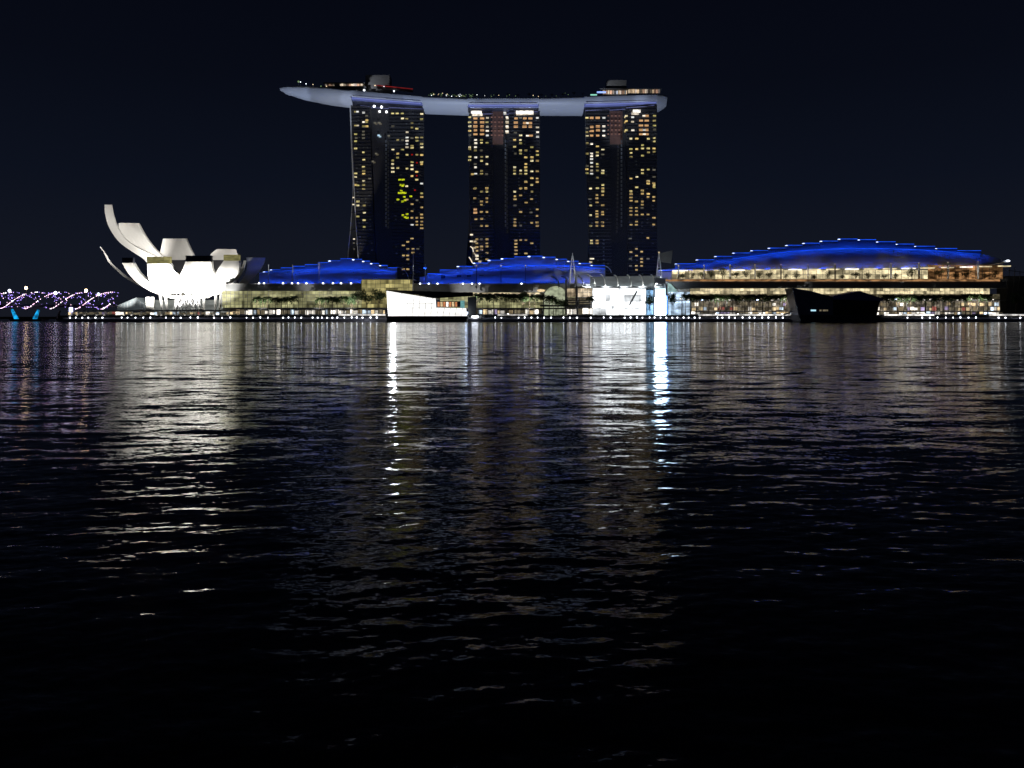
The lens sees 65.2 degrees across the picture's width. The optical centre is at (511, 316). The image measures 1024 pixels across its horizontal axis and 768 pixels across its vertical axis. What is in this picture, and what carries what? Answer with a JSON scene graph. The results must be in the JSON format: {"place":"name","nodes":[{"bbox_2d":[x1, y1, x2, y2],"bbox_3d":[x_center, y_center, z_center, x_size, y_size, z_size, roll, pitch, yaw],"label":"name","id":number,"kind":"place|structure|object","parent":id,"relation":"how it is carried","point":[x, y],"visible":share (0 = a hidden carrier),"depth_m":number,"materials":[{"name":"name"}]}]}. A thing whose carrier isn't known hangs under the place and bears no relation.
{"place":"outdoors","nodes":[
{"label":"outdoors","id":0,"kind":"place"},
{"bbox_2d":[0,317,55,318],"bbox_3d":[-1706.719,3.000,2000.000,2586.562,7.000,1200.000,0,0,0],"label":"land","id":1,"kind":"structure","parent":0,"point":[28,318],"depth_m":1400.00,"materials":[{"name":"black"}]},
{"bbox_2d":[0,319,1023,767],"bbox_3d":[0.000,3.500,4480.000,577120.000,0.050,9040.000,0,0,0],"label":"water","id":2,"kind":"structure","parent":0,"point":[510,545],"depth_m":12.29,"materials":[{"name":"black liquid"}]},
{"bbox_2d":[0,289,117,320],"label":"footbridge","id":3,"kind":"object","parent":2,"relation":"in","point":[16,318],"visible":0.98,"depth_m":652.39,"materials":[{"name":"purple"}]},
{"bbox_2d":[385,290,475,321],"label":"glass pavilion","id":4,"kind":"structure","parent":2,"relation":"in","point":[410,306],"depth_m":544.12,"materials":[{"name":"glass"}]},
{"bbox_2d":[460,301,464,307],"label":"window","id":5,"kind":"structure","parent":4,"relation":"in","point":[462,303],"depth_m":545.64,"materials":[{"name":"teal glass"}]},
{"bbox_2d":[629,318,642,321],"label":"boat","id":6,"kind":"object","parent":2,"relation":"on","point":[635,320],"visible":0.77,"depth_m":544.09,"materials":[{"name":"black metal"}]},
{"bbox_2d":[784,287,884,321],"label":"dark pavilion","id":7,"kind":"structure","parent":2,"relation":"in","point":[812,306],"depth_m":544.00,"materials":[{"name":"black metal"}]},
{"bbox_2d":[58,318,1023,321],"bbox_3d":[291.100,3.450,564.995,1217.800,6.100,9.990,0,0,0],"label":"quay","id":8,"kind":"structure","parent":0,"point":[514,320],"depth_m":560.00,"materials":[{"name":"stone"}]},
{"bbox_2d":[338,314,385,317],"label":"lit canopy","id":9,"kind":"object","parent":8,"relation":"on","point":[346,315],"visible":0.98,"depth_m":568.60,"materials":[{"name":"grey"}]},
{"bbox_2d":[467,312,483,318],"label":"landing stairs","id":10,"kind":"structure","parent":8,"relation":"on","point":[477,317],"depth_m":563.00,"materials":[{"name":"concrete"}]},
{"bbox_2d":[497,314,526,317],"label":"lit canopy","id":11,"kind":"object","parent":8,"relation":"on","point":[512,315],"visible":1,"depth_m":568.60,"materials":[{"name":"grey"}]},
{"bbox_2d":[698,314,790,317],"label":"lit canopy","id":12,"kind":"object","parent":8,"relation":"on","point":[719,315],"visible":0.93,"depth_m":568.60,"materials":[{"name":"grey"}]},
{"bbox_2d":[884,314,933,315],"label":"lit canopy","id":13,"kind":"object","parent":8,"relation":"on","point":[908,314],"visible":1,"depth_m":568.60,"materials":[{"name":"grey"}]},
{"bbox_2d":[989,314,1023,315],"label":"lit canopy","id":14,"kind":"object","parent":8,"relation":"on","point":[1006,314],"visible":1,"depth_m":568.60,"materials":[{"name":"grey"}]},
{"bbox_2d":[58,315,1023,318],"bbox_3d":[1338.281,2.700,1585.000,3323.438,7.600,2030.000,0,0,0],"label":"ground","id":15,"kind":"structure","parent":0,"point":[485,316],"depth_m":570.00,"materials":[{"name":"black concrete"}]},
{"bbox_2d":[100,205,264,314],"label":"museum","id":16,"kind":"structure","parent":15,"relation":"on","point":[182,275],"depth_m":606.16,"materials":[{"name":"white metal"}]},
{"bbox_2d":[117,298,145,309],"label":"glass house","id":17,"kind":"structure","parent":16,"relation":"on","point":[136,304],"depth_m":602.00,"materials":[{"name":"grey glass"}]},
{"bbox_2d":[345,105,423,313],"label":"hotel tower","id":18,"kind":"structure","parent":15,"relation":"on","point":[387,209],"depth_m":739.66,"materials":[{"name":"black glass"}]},
{"bbox_2d":[355,113,422,269],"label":"window","id":19,"kind":"structure","parent":18,"relation":"in","point":[412,137],"depth_m":737.11,"materials":[{"name":"brown"}]},
{"bbox_2d":[466,109,539,313],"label":"hotel tower","id":20,"kind":"structure","parent":15,"relation":"on","point":[504,182],"depth_m":740.09,"materials":[{"name":"black glass"}]},
{"bbox_2d":[280,75,666,115],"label":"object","id":21,"kind":"structure","parent":20,"relation":"on","point":[372,90],"depth_m":738.00,"materials":[{"name":"grey metal"}]},
{"bbox_2d":[468,113,538,260],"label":"window","id":22,"kind":"structure","parent":20,"relation":"in","point":[535,113],"depth_m":738.56,"materials":[{"name":"brown"}]},
{"bbox_2d":[585,104,656,313],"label":"hotel tower","id":23,"kind":"structure","parent":15,"relation":"on","point":[621,167],"depth_m":740.10,"materials":[{"name":"black glass"}]},
{"bbox_2d":[586,109,655,270],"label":"window","id":24,"kind":"structure","parent":23,"relation":"in","point":[653,182],"depth_m":738.74,"materials":[{"name":"brown"}]},
{"bbox_2d":[997,268,1023,313],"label":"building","id":25,"kind":"structure","parent":15,"relation":"on","point":[1014,284],"depth_m":618.00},
{"bbox_3d":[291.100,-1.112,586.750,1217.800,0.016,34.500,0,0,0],"label":"promenade","id":26,"kind":"structure","parent":0,"visible":0},
{"bbox_2d":[66,308,239,314],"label":"covered walkway","id":27,"kind":"structure","parent":26,"relation":"on","point":[70,310],"depth_m":574.52,"materials":[{"name":"grey"}]},
{"bbox_2d":[250,296,261,314],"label":"palm tree","id":28,"kind":"object","parent":26,"relation":"on","point":[256,298],"visible":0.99,"depth_m":580.51,"materials":[{"name":"green plant"}]},
{"bbox_2d":[258,298,265,314],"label":"palm tree","id":29,"kind":"object","parent":26,"relation":"on","point":[262,299],"visible":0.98,"depth_m":581.59,"materials":[{"name":"green plant"}]},
{"bbox_2d":[263,296,274,314],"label":"palm tree","id":30,"kind":"object","parent":26,"relation":"on","point":[268,298],"visible":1,"depth_m":580.19,"materials":[{"name":"green plant"}]},
{"bbox_2d":[269,297,279,314],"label":"palm tree","id":31,"kind":"object","parent":26,"relation":"on","point":[274,299],"visible":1,"depth_m":580.59,"materials":[{"name":"green plant"}]},
{"bbox_2d":[276,297,284,313],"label":"palm tree","id":32,"kind":"object","parent":26,"relation":"on","point":[280,300],"visible":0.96,"depth_m":579.91,"materials":[{"name":"green plant"}]},
{"bbox_2d":[282,296,293,314],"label":"palm tree","id":33,"kind":"object","parent":26,"relation":"on","point":[286,299],"visible":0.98,"depth_m":579.27,"materials":[{"name":"green plant"}]},
{"bbox_2d":[288,295,298,302],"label":"palm tree","id":34,"kind":"object","parent":26,"relation":"on","point":[293,298],"visible":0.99,"depth_m":578.20,"materials":[{"name":"green plant"}]},
{"bbox_2d":[222,258,416,314],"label":"shopping mall","id":35,"kind":"structure","parent":26,"relation":"on","point":[306,284],"depth_m":602.00,"materials":[{"name":"blue"}]},
{"bbox_2d":[315,297,324,313],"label":"palm tree","id":36,"kind":"object","parent":26,"relation":"on","point":[319,299],"visible":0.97,"depth_m":578.16,"materials":[{"name":"green plant"}]},
{"bbox_2d":[319,297,330,314],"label":"palm tree","id":37,"kind":"object","parent":26,"relation":"on","point":[326,299],"visible":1,"depth_m":577.98,"materials":[{"name":"green plant"}]},
{"bbox_2d":[327,296,338,314],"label":"palm tree","id":38,"kind":"object","parent":26,"relation":"on","point":[332,303],"visible":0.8,"depth_m":581.08,"materials":[{"name":"green plant"}]},
{"bbox_2d":[331,297,340,314],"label":"palm tree","id":39,"kind":"object","parent":26,"relation":"on","point":[336,299],"visible":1,"depth_m":577.27,"materials":[{"name":"green plant"}]},
{"bbox_2d":[338,296,347,313],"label":"palm tree","id":40,"kind":"object","parent":26,"relation":"on","point":[342,299],"visible":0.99,"depth_m":578.89,"materials":[{"name":"green plant"}]},
{"bbox_2d":[346,297,355,306],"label":"broadleaf tree","id":41,"kind":"object","parent":26,"relation":"on","point":[353,301],"visible":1,"depth_m":577.79,"materials":[{"name":"green plant"}]},
{"bbox_2d":[350,288,365,302],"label":"broadleaf tree","id":42,"kind":"object","parent":26,"relation":"on","point":[356,295],"visible":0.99,"depth_m":578.14,"materials":[{"name":"green plant"}]},
{"bbox_2d":[361,291,373,304],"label":"broadleaf tree","id":43,"kind":"object","parent":26,"relation":"on","point":[369,298],"visible":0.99,"depth_m":577.64,"materials":[{"name":"green plant"}]},
{"bbox_2d":[371,288,386,302],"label":"broadleaf tree","id":44,"kind":"object","parent":26,"relation":"on","point":[380,296],"visible":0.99,"depth_m":577.34,"materials":[{"name":"green plant"}]},
{"bbox_2d":[472,293,484,301],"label":"palm tree","id":45,"kind":"object","parent":26,"relation":"on","point":[477,295],"visible":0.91,"depth_m":576.38,"materials":[{"name":"green plant"}]},
{"bbox_2d":[476,294,487,314],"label":"palm tree","id":46,"kind":"object","parent":26,"relation":"on","point":[481,295],"visible":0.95,"depth_m":576.31,"materials":[{"name":"green plant"}]},
{"bbox_2d":[483,293,493,302],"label":"palm tree","id":47,"kind":"object","parent":26,"relation":"on","point":[487,297],"visible":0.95,"depth_m":575.52,"materials":[{"name":"green plant"}]},
{"bbox_2d":[488,293,499,305],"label":"palm tree","id":48,"kind":"object","parent":26,"relation":"on","point":[492,296],"visible":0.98,"depth_m":576.37,"materials":[{"name":"green plant"}]},
{"bbox_2d":[496,293,506,301],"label":"palm tree","id":49,"kind":"object","parent":26,"relation":"on","point":[501,295],"visible":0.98,"depth_m":575.73,"materials":[{"name":"green plant"}]},
{"bbox_2d":[499,293,508,300],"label":"palm tree","id":50,"kind":"object","parent":26,"relation":"on","point":[505,296],"visible":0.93,"depth_m":575.46,"materials":[{"name":"green plant"}]},
{"bbox_2d":[506,293,516,302],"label":"palm tree","id":51,"kind":"object","parent":26,"relation":"on","point":[510,296],"visible":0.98,"depth_m":575.27,"materials":[{"name":"green plant"}]},
{"bbox_2d":[413,256,611,313],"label":"shopping mall","id":52,"kind":"structure","parent":26,"relation":"on","point":[529,275],"depth_m":615.78,"materials":[{"name":"blue"}]},
{"bbox_2d":[517,290,526,303],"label":"broadleaf tree","id":53,"kind":"object","parent":26,"relation":"on","point":[523,298],"visible":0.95,"depth_m":577.18,"materials":[{"name":"green plant"}]},
{"bbox_2d":[522,294,534,303],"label":"palm tree","id":54,"kind":"object","parent":26,"relation":"on","point":[528,296],"visible":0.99,"depth_m":574.63,"materials":[{"name":"green plant"}]},
{"bbox_2d":[65,313,1010,314],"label":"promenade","id":55,"kind":"structure","parent":26,"relation":"on","point":[477,314],"depth_m":571.64,"materials":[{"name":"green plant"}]},
{"bbox_2d":[536,294,547,314],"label":"palm tree","id":56,"kind":"object","parent":26,"relation":"on","point":[542,297],"visible":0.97,"depth_m":577.49,"materials":[{"name":"green plant"}]},
{"bbox_2d":[543,295,554,313],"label":"palm tree","id":57,"kind":"object","parent":26,"relation":"on","point":[548,297],"visible":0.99,"depth_m":575.34,"materials":[{"name":"green plant"}]},
{"bbox_2d":[537,285,564,314],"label":"arched entrance","id":58,"kind":"object","parent":26,"relation":"on","point":[556,292],"visible":0.73,"depth_m":592.00,"materials":[{"name":"green"}]},
{"bbox_2d":[549,297,556,314],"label":"palm tree","id":59,"kind":"object","parent":26,"relation":"on","point":[553,303],"visible":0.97,"depth_m":576.71,"materials":[{"name":"green plant"}]},
{"bbox_2d":[553,298,562,306],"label":"broadleaf tree","id":60,"kind":"object","parent":26,"relation":"on","point":[557,303],"visible":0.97,"depth_m":577.89,"materials":[{"name":"green plant"}]},
{"bbox_2d":[559,299,568,307],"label":"broadleaf tree","id":61,"kind":"object","parent":26,"relation":"on","point":[564,303],"visible":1,"depth_m":577.69,"materials":[{"name":"green plant"}]},
{"bbox_2d":[565,253,577,314],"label":"frame mast","id":62,"kind":"object","parent":26,"relation":"on","point":[575,275],"visible":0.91,"depth_m":582.50,"materials":[{"name":"white metal"}]},
{"bbox_2d":[585,296,595,313],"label":"palm tree","id":63,"kind":"object","parent":26,"relation":"on","point":[588,298],"visible":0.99,"depth_m":576.21,"materials":[{"name":"green plant"}]},
{"bbox_2d":[551,274,663,314],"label":"glass theatre","id":64,"kind":"structure","parent":26,"relation":"on","point":[620,295],"depth_m":584.00,"materials":[{"name":"grey glass"}]},
{"bbox_2d":[644,295,653,305],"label":"broadleaf tree","id":65,"kind":"object","parent":26,"relation":"on","point":[650,299],"visible":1,"depth_m":578.38,"materials":[{"name":"green plant"}]},
{"bbox_2d":[646,290,652,314],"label":"glass kiosk","id":66,"kind":"object","parent":26,"relation":"on","point":[649,310],"visible":0.57,"depth_m":585.00,"materials":[{"name":"blue glass"}]},
{"bbox_2d":[653,278,666,314],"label":"screen tower","id":67,"kind":"structure","parent":26,"relation":"on","point":[659,305],"depth_m":577.00,"materials":[{"name":"white"}]},
{"bbox_2d":[667,292,676,304],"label":"broadleaf tree","id":68,"kind":"object","parent":26,"relation":"on","point":[672,298],"visible":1,"depth_m":578.04,"materials":[{"name":"green plant"}]},
{"bbox_2d":[667,283,689,314],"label":"glass lounge","id":69,"kind":"object","parent":26,"relation":"on","point":[677,307],"visible":0.62,"depth_m":590.00,"materials":[{"name":"blue"}]},
{"bbox_2d":[679,294,692,314],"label":"palm tree","id":70,"kind":"object","parent":26,"relation":"on","point":[683,296],"visible":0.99,"depth_m":576.06,"materials":[{"name":"green plant"}]},
{"bbox_2d":[684,294,694,314],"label":"palm tree","id":71,"kind":"object","parent":26,"relation":"on","point":[693,295],"visible":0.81,"depth_m":579.28,"materials":[{"name":"green plant"}]},
{"bbox_2d":[692,295,702,314],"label":"palm tree","id":72,"kind":"object","parent":26,"relation":"on","point":[695,297],"visible":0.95,"depth_m":579.36,"materials":[{"name":"green plant"}]},
{"bbox_2d":[697,295,710,313],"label":"palm tree","id":73,"kind":"object","parent":26,"relation":"on","point":[703,297],"visible":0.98,"depth_m":575.16,"materials":[{"name":"green plant"}]},
{"bbox_2d":[706,295,714,313],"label":"palm tree","id":74,"kind":"object","parent":26,"relation":"on","point":[710,297],"visible":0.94,"depth_m":575.91,"materials":[{"name":"green plant"}]},
{"bbox_2d":[715,294,725,313],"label":"palm tree","id":75,"kind":"object","parent":26,"relation":"on","point":[720,296],"visible":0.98,"depth_m":577.37,"materials":[{"name":"green plant"}]},
{"bbox_2d":[719,295,730,306],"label":"palm tree","id":76,"kind":"object","parent":26,"relation":"on","point":[726,296],"visible":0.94,"depth_m":578.39,"materials":[{"name":"green plant"}]},
{"bbox_2d":[727,294,739,313],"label":"palm tree","id":77,"kind":"object","parent":26,"relation":"on","point":[733,296],"visible":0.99,"depth_m":575.92,"materials":[{"name":"green plant"}]},
{"bbox_2d":[731,294,742,313],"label":"palm tree","id":78,"kind":"object","parent":26,"relation":"on","point":[738,299],"visible":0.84,"depth_m":578.85,"materials":[{"name":"green plant"}]},
{"bbox_2d":[740,295,751,313],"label":"palm tree","id":79,"kind":"object","parent":26,"relation":"on","point":[745,296],"visible":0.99,"depth_m":575.95,"materials":[{"name":"green plant"}]},
{"bbox_2d":[744,294,753,313],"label":"palm tree","id":80,"kind":"object","parent":26,"relation":"on","point":[750,301],"visible":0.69,"depth_m":578.92,"materials":[{"name":"green plant"}]},
{"bbox_2d":[752,294,761,302],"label":"palm tree","id":81,"kind":"object","parent":26,"relation":"on","point":[755,297],"visible":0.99,"depth_m":575.66,"materials":[{"name":"green plant"}]},
{"bbox_2d":[758,294,766,313],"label":"palm tree","id":82,"kind":"object","parent":26,"relation":"on","point":[763,296],"visible":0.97,"depth_m":576.07,"materials":[{"name":"green plant"}]},
{"bbox_2d":[763,295,773,313],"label":"palm tree","id":83,"kind":"object","parent":26,"relation":"on","point":[768,297],"visible":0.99,"depth_m":576.01,"materials":[{"name":"green plant"}]},
{"bbox_2d":[774,295,783,313],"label":"palm tree","id":84,"kind":"object","parent":26,"relation":"on","point":[779,297],"visible":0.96,"depth_m":577.91,"materials":[{"name":"green plant"}]},
{"bbox_2d":[657,239,1010,314],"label":"convention center building","id":85,"kind":"structure","parent":26,"relation":"on","point":[846,258],"depth_m":604.00,"materials":[{"name":"blue"}]},
{"bbox_2d":[656,250,672,277],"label":"frame mast","id":86,"kind":"object","parent":85,"relation":"on","point":[665,257],"visible":0.89,"depth_m":596.00,"materials":[{"name":"white metal"}]},
{"bbox_2d":[718,268,725,281],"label":"terrace tree","id":87,"kind":"object","parent":85,"relation":"on","point":[722,270],"visible":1,"depth_m":595.80,"materials":[{"name":"green plant"}]},
{"bbox_2d":[742,270,749,277],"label":"terrace tree","id":88,"kind":"object","parent":85,"relation":"on","point":[744,273],"visible":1,"depth_m":595.54,"materials":[{"name":"green plant"}]},
{"bbox_2d":[906,268,916,276],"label":"terrace tree","id":89,"kind":"object","parent":85,"relation":"on","point":[911,270],"visible":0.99,"depth_m":595.45,"materials":[{"name":"green plant"}]},
{"bbox_2d":[933,269,945,276],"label":"terrace tree","id":90,"kind":"object","parent":85,"relation":"on","point":[938,272],"visible":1,"depth_m":595.35,"materials":[{"name":"green plant"}]},
{"bbox_2d":[961,270,972,276],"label":"terrace tree","id":91,"kind":"object","parent":85,"relation":"on","point":[965,273],"visible":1,"depth_m":595.67,"materials":[{"name":"green plant"}]},
{"bbox_2d":[880,294,892,313],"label":"palm tree","id":92,"kind":"object","parent":26,"relation":"on","point":[887,297],"visible":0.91,"depth_m":575.50,"materials":[{"name":"green plant"}]},
{"bbox_2d":[891,294,903,313],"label":"palm tree","id":93,"kind":"object","parent":26,"relation":"on","point":[897,297],"visible":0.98,"depth_m":577.56,"materials":[{"name":"green plant"}]},
{"bbox_2d":[898,295,909,313],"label":"palm tree","id":94,"kind":"object","parent":26,"relation":"on","point":[905,297],"visible":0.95,"depth_m":578.11,"materials":[{"name":"green plant"}]},
{"bbox_2d":[904,294,917,313],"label":"palm tree","id":95,"kind":"object","parent":26,"relation":"on","point":[911,296],"visible":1,"depth_m":576.77,"materials":[{"name":"green plant"}]},
{"bbox_2d":[918,295,931,313],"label":"palm tree","id":96,"kind":"object","parent":26,"relation":"on","point":[925,297],"visible":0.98,"depth_m":577.39,"materials":[{"name":"green plant"}]},
{"bbox_2d":[926,295,937,313],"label":"palm tree","id":97,"kind":"object","parent":26,"relation":"on","point":[932,297],"visible":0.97,"depth_m":575.89,"materials":[{"name":"green plant"}]},
{"bbox_2d":[940,295,949,313],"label":"palm tree","id":98,"kind":"object","parent":26,"relation":"on","point":[944,298],"visible":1,"depth_m":575.75,"materials":[{"name":"green plant"}]},
{"bbox_2d":[941,295,953,303],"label":"palm tree","id":99,"kind":"object","parent":26,"relation":"on","point":[950,299],"visible":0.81,"depth_m":576.43,"materials":[{"name":"green plant"}]},
{"bbox_2d":[948,294,961,314],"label":"palm tree","id":100,"kind":"object","parent":26,"relation":"on","point":[955,297],"visible":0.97,"depth_m":577.17,"materials":[{"name":"green plant"}]},
{"bbox_2d":[955,294,966,314],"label":"palm tree","id":101,"kind":"object","parent":26,"relation":"on","point":[960,297],"visible":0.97,"depth_m":575.03,"materials":[{"name":"green plant"}]},
{"bbox_2d":[959,294,973,314],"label":"palm tree","id":102,"kind":"object","parent":26,"relation":"on","point":[968,298],"visible":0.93,"depth_m":577.03,"materials":[{"name":"green plant"}]},
{"bbox_2d":[964,294,978,314],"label":"palm tree","id":103,"kind":"object","parent":26,"relation":"on","point":[970,301],"visible":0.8,"depth_m":579.00,"materials":[{"name":"green plant"}]},
{"bbox_2d":[972,294,983,314],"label":"palm tree","id":104,"kind":"object","parent":26,"relation":"on","point":[977,296],"visible":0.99,"depth_m":576.74,"materials":[{"name":"green plant"}]},
{"bbox_2d":[979,294,989,314],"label":"palm tree","id":105,"kind":"object","parent":26,"relation":"on","point":[984,297],"visible":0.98,"depth_m":575.15,"materials":[{"name":"green plant"}]},
{"bbox_2d":[981,294,993,314],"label":"palm tree","id":106,"kind":"object","parent":26,"relation":"on","point":[990,296],"visible":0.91,"depth_m":577.10,"materials":[{"name":"green plant"}]}
]}

